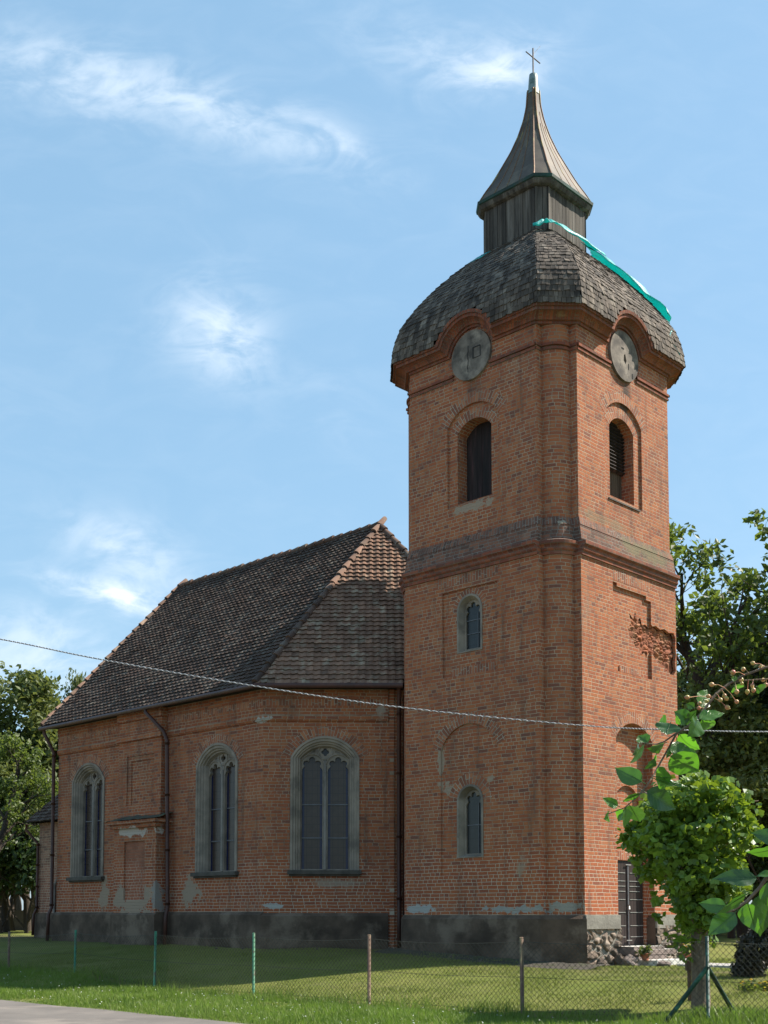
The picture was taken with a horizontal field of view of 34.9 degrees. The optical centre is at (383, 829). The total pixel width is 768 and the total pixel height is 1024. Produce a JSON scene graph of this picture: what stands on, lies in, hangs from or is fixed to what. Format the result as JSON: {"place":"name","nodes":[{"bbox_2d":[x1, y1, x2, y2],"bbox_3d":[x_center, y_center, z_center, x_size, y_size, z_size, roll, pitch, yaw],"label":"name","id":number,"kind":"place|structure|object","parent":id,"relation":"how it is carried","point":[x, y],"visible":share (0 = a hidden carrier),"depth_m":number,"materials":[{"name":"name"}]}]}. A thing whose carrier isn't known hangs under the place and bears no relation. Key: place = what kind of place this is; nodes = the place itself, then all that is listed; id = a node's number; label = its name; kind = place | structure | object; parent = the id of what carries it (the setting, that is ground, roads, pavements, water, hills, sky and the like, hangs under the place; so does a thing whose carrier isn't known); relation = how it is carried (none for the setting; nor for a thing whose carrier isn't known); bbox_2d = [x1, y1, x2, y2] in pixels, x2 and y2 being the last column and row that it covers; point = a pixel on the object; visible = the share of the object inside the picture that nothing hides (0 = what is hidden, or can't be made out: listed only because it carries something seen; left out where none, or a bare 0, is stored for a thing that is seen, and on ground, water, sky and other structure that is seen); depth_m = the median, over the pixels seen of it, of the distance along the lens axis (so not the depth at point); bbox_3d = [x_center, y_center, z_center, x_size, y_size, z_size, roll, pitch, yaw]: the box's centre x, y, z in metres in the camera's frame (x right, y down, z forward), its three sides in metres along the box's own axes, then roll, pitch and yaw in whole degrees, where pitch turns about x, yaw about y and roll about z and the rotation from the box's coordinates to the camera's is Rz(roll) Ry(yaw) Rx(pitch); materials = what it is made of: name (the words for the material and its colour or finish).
{"place":"outdoors","nodes":[
{"label":"outdoors","id":0,"kind":"place"},
{"bbox_2d":[0,1000,242,1023],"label":"road","id":1,"kind":"structure","parent":0,"point":[13,1012],"depth_m":17.60,"materials":[{"name":"grey asphalt"}]},
{"bbox_2d":[0,958,764,1023],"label":"verge grass","id":2,"kind":"structure","parent":0,"point":[208,1005],"depth_m":19.45,"materials":[{"name":"green plant"}]},
{"bbox_2d":[0,930,767,1023],"bbox_3d":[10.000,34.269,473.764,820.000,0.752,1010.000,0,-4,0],"label":"ground","id":3,"kind":"structure","parent":0,"point":[718,950],"depth_m":25.08,"materials":[{"name":"green plant"}]},
{"bbox_2d":[3,717,23,909],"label":"tree","id":4,"kind":"object","parent":3,"relation":"on","point":[18,904],"depth_m":78.11,"materials":[{"name":"green plant"}]},
{"bbox_2d":[9,894,18,909],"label":"dark tree","id":5,"kind":"object","parent":3,"relation":"on","point":[16,896],"depth_m":61.88,"materials":[{"name":"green plant"}]},
{"bbox_2d":[0,847,33,932],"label":"tree","id":6,"kind":"object","parent":3,"relation":"on","point":[15,876],"visible":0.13,"depth_m":50.35,"materials":[{"name":"green plant"}]},
{"bbox_2d":[3,732,30,930],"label":"broad tree","id":7,"kind":"object","parent":3,"relation":"on","point":[26,902],"depth_m":57.84,"materials":[{"name":"green plant"}]},
{"bbox_2d":[0,910,33,929],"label":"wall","id":8,"kind":"structure","parent":3,"relation":"on","point":[19,915],"depth_m":59.69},
{"bbox_2d":[8,876,27,930],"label":"tree","id":9,"kind":"object","parent":3,"relation":"on","point":[11,921],"depth_m":57.65,"materials":[{"name":"brown plant"}]},
{"bbox_2d":[3,882,32,898],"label":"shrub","id":10,"kind":"object","parent":3,"relation":"on","point":[12,891],"depth_m":53.85,"materials":[{"name":"green plant"}]},
{"bbox_2d":[0,812,38,932],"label":"shrub","id":11,"kind":"object","parent":3,"relation":"on","point":[28,856],"visible":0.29,"depth_m":49.55,"materials":[{"name":"green plant"}]},
{"bbox_2d":[0,805,43,886],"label":"dark tree","id":12,"kind":"object","parent":3,"relation":"on","point":[2,853],"visible":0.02,"depth_m":49.51,"materials":[{"name":"green plant"}]},
{"bbox_2d":[0,760,49,914],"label":"pale tree","id":13,"kind":"object","parent":3,"relation":"on","point":[7,769],"visible":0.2,"depth_m":50.46,"materials":[{"name":"green plant"}]},
{"bbox_2d":[0,731,57,851],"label":"tall tree","id":14,"kind":"object","parent":3,"relation":"on","point":[10,749],"visible":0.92,"depth_m":44.82,"materials":[{"name":"green plant"}]},
{"bbox_2d":[0,722,58,931],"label":"dark tree","id":15,"kind":"object","parent":3,"relation":"on","point":[4,913],"visible":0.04,"depth_m":53.65,"materials":[{"name":"green plant"}]},
{"bbox_2d":[0,661,62,912],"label":"pale tree","id":16,"kind":"object","parent":3,"relation":"on","point":[35,691],"visible":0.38,"depth_m":52.45,"materials":[{"name":"green plant"}]},
{"bbox_2d":[58,667,85,703],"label":"pale tree","id":17,"kind":"object","parent":3,"relation":"on","point":[77,680],"visible":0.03,"depth_m":59.54,"materials":[{"name":"green plant"}]},
{"bbox_2d":[6,971,682,1023],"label":"clover flowers","id":18,"kind":"object","parent":3,"relation":"on","point":[288,1005],"visible":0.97,"depth_m":19.23,"materials":[{"name":"white plant"}]},
{"bbox_2d":[25,48,686,965],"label":"church","id":19,"kind":"structure","parent":3,"relation":"on","point":[529,572],"depth_m":29.80,"materials":[{"name":"brick"}]},
{"bbox_2d":[66,763,104,882],"bbox_3d":[-8.833,-0.202,36.744,1.880,3.590,0.445,-4,-6,44],"label":"nave window","id":20,"kind":"structure","parent":19,"relation":"in","point":[88,783],"depth_m":37.10,"materials":[{"name":"grey stone"}]},
{"bbox_2d":[190,743,238,877],"bbox_3d":[-4.380,-0.501,32.469,1.880,3.590,0.445,-4,-6,44],"label":"nave window","id":21,"kind":"structure","parent":19,"relation":"in","point":[216,802],"depth_m":32.78,"materials":[{"name":"grey stone"}]},
{"bbox_2d":[287,736,361,875],"bbox_3d":[-1.511,-0.588,31.229,1.880,3.590,0.445,0,-4,-1],"label":"nave window","id":22,"kind":"structure","parent":19,"relation":"in","point":[324,770],"depth_m":31.35,"materials":[{"name":"grey glass"}]},
{"bbox_2d":[457,593,482,653],"bbox_3d":[2.074,-4.853,28.791,0.770,1.380,0.200,-4,-6,44],"label":"tower window","id":23,"kind":"structure","parent":19,"relation":"in","point":[469,609],"depth_m":28.92,"materials":[{"name":"grey glass"}]},
{"bbox_2d":[457,784,483,857],"bbox_3d":[2.063,-0.190,28.469,0.790,1.710,0.200,-4,-6,44],"label":"tower window","id":24,"kind":"structure","parent":19,"relation":"in","point":[470,819],"depth_m":28.60,"materials":[{"name":"grey glass"}]},
{"bbox_2d":[469,218,680,355],"bbox_3d":[4.771,-13.302,31.480,3.469,3.083,5.389,-12,-12,71],"label":"tarpaulin","id":25,"kind":"object","parent":19,"relation":"on","point":[635,284],"visible":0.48,"depth_m":30.90,"materials":[{"name":"teal plastic"}]},
{"bbox_2d":[618,860,642,945],"bbox_3d":[5.689,1.735,28.532,0.115,1.990,1.344,-4,-6,44],"label":"door","id":26,"kind":"structure","parent":19,"relation":"in","point":[630,892],"depth_m":28.61,"materials":[{"name":"brown wood"}]},
{"bbox_2d":[0,930,767,1023],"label":"wire fence","id":27,"kind":"object","parent":3,"relation":"on","point":[707,970],"visible":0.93,"depth_m":19.74,"materials":[{"name":"grey metal"}]},
{"bbox_2d":[596,958,606,966],"bbox_3d":[4.774,2.963,26.789,0.246,0.264,0.324,-1,-4,15],"label":"boulder","id":28,"kind":"object","parent":3,"relation":"on","point":[600,960],"visible":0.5,"depth_m":26.71,"materials":[{"name":"stone"}]},
{"bbox_2d":[614,953,624,965],"bbox_3d":[5.284,2.979,27.376,0.267,0.398,0.235,-1,-4,11],"label":"boulder","id":29,"kind":"object","parent":3,"relation":"on","point":[618,958],"visible":0.65,"depth_m":27.31,"materials":[{"name":"stone"}]},
{"bbox_2d":[621,954,640,965],"bbox_3d":[5.499,2.962,27.266,0.478,0.342,0.440,4,-6,-43],"label":"boulder","id":30,"kind":"object","parent":3,"relation":"on","point":[626,960],"visible":0.69,"depth_m":27.11,"materials":[{"name":"grey stone"}]},
{"bbox_2d":[635,944,652,959],"bbox_3d":[5.835,2.755,27.323,0.368,0.356,0.343,2,-4,-26],"label":"potted plant","id":31,"kind":"object","parent":3,"relation":"on","point":[648,953],"visible":0.86,"depth_m":27.24,"materials":[{"name":"green plant"}]},
{"bbox_2d":[656,961,670,965],"bbox_3d":[6.210,3.007,27.127,0.255,0.149,0.527,2,-5,-28],"label":"boulder","id":32,"kind":"object","parent":3,"relation":"on","point":[663,963],"visible":0.6,"depth_m":27.02,"materials":[{"name":"grey stone"}]},
{"bbox_2d":[602,661,767,935],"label":"branch","id":33,"kind":"object","parent":3,"relation":"on","point":[684,759],"visible":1,"depth_m":3.06,"materials":[{"name":"green plant"}]},
{"bbox_2d":[680,943,690,957],"bbox_3d":[7.060,2.857,28.516,0.388,0.478,0.310,0,-4,0],"label":"potted plant","id":34,"kind":"object","parent":3,"relation":"on","point":[686,956],"visible":0.23,"depth_m":28.42,"materials":[{"name":"green plant"}]},
{"bbox_2d":[685,960,690,1000],"bbox_3d":[4.819,2.404,19.279,0.100,0.655,0.120,0,-4,0],"label":"wooden stake","id":35,"kind":"object","parent":3,"relation":"on","point":[688,963],"visible":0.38,"depth_m":19.25,"materials":[{"name":"brown wood"}]},
{"bbox_2d":[615,769,764,1009],"bbox_3d":[4.604,1.004,18.385,2.271,3.799,2.543,0,-4,0],"label":"globe tree","id":36,"kind":"object","parent":3,"relation":"on","point":[690,846],"visible":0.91,"depth_m":17.68,"materials":[{"name":"green plant"}]},
{"bbox_2d":[644,1002,767,1023],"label":"weeds","id":37,"kind":"object","parent":3,"relation":"on","point":[696,1013],"visible":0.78,"depth_m":16.81,"materials":[{"name":"green plant"}]},
{"bbox_2d":[669,517,767,937],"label":"tall tree","id":38,"kind":"object","parent":3,"relation":"on","point":[719,648],"visible":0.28,"depth_m":43.50,"materials":[{"name":"green plant"}]},
{"bbox_2d":[676,570,760,935],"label":"tall tree","id":39,"kind":"object","parent":3,"relation":"on","point":[692,614],"visible":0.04,"depth_m":52.67,"materials":[{"name":"green plant"}]},
{"bbox_2d":[677,665,767,937],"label":"pale tree","id":40,"kind":"object","parent":3,"relation":"on","point":[735,754],"visible":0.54,"depth_m":42.02,"materials":[{"name":"green plant"}]},
{"bbox_2d":[685,508,767,684],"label":"tall tree","id":41,"kind":"object","parent":3,"relation":"on","point":[748,582],"visible":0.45,"depth_m":45.18,"materials":[{"name":"green plant"}]},
{"bbox_2d":[726,723,767,885],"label":"pale tree","id":42,"kind":"object","parent":3,"relation":"on","point":[764,802],"visible":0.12,"depth_m":43.37,"materials":[{"name":"green plant"}]},
{"bbox_2d":[729,629,767,772],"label":"dark tree","id":43,"kind":"object","parent":3,"relation":"on","point":[763,696],"visible":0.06,"depth_m":47.91,"materials":[{"name":"green plant"}]},
{"bbox_2d":[730,927,767,977],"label":"dry shrub","id":44,"kind":"object","parent":3,"relation":"on","point":[753,938],"visible":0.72,"depth_m":22.16,"materials":[{"name":"plant"}]},
{"bbox_2d":[735,979,767,992],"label":"flower bed leaves","id":45,"kind":"object","parent":3,"relation":"on","point":[745,986],"visible":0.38,"depth_m":19.98,"materials":[{"name":"green plant"}]},
{"bbox_2d":[739,815,767,899],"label":"shrub","id":46,"kind":"object","parent":3,"relation":"on","point":[759,864],"visible":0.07,"depth_m":45.48,"materials":[{"name":"green plant"}]},
{"bbox_2d":[740,978,767,991],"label":"yellow flowers","id":47,"kind":"object","parent":3,"relation":"on","point":[755,984],"visible":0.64,"depth_m":20.11,"materials":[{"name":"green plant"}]},
{"bbox_2d":[0,639,767,731],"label":"overhead cable","id":48,"kind":"object","parent":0,"point":[367,702],"visible":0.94,"depth_m":10.90,"materials":[{"name":"grey metal"}]},
{"bbox_2d":[0,0,767,909],"label":"sky","id":49,"kind":"structure","parent":0,"point":[222,222],"materials":[{"name":"blue"}]},
{"bbox_2d":[375,947,604,969],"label":"soil","id":50,"kind":"structure","parent":0,"point":[576,966],"depth_m":27.07,"materials":[{"name":"brown soil"}]},
{"bbox_2d":[677,963,767,968],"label":"path","id":51,"kind":"structure","parent":0,"point":[726,965],"depth_m":26.83,"materials":[{"name":"beige gravel"}]}
]}

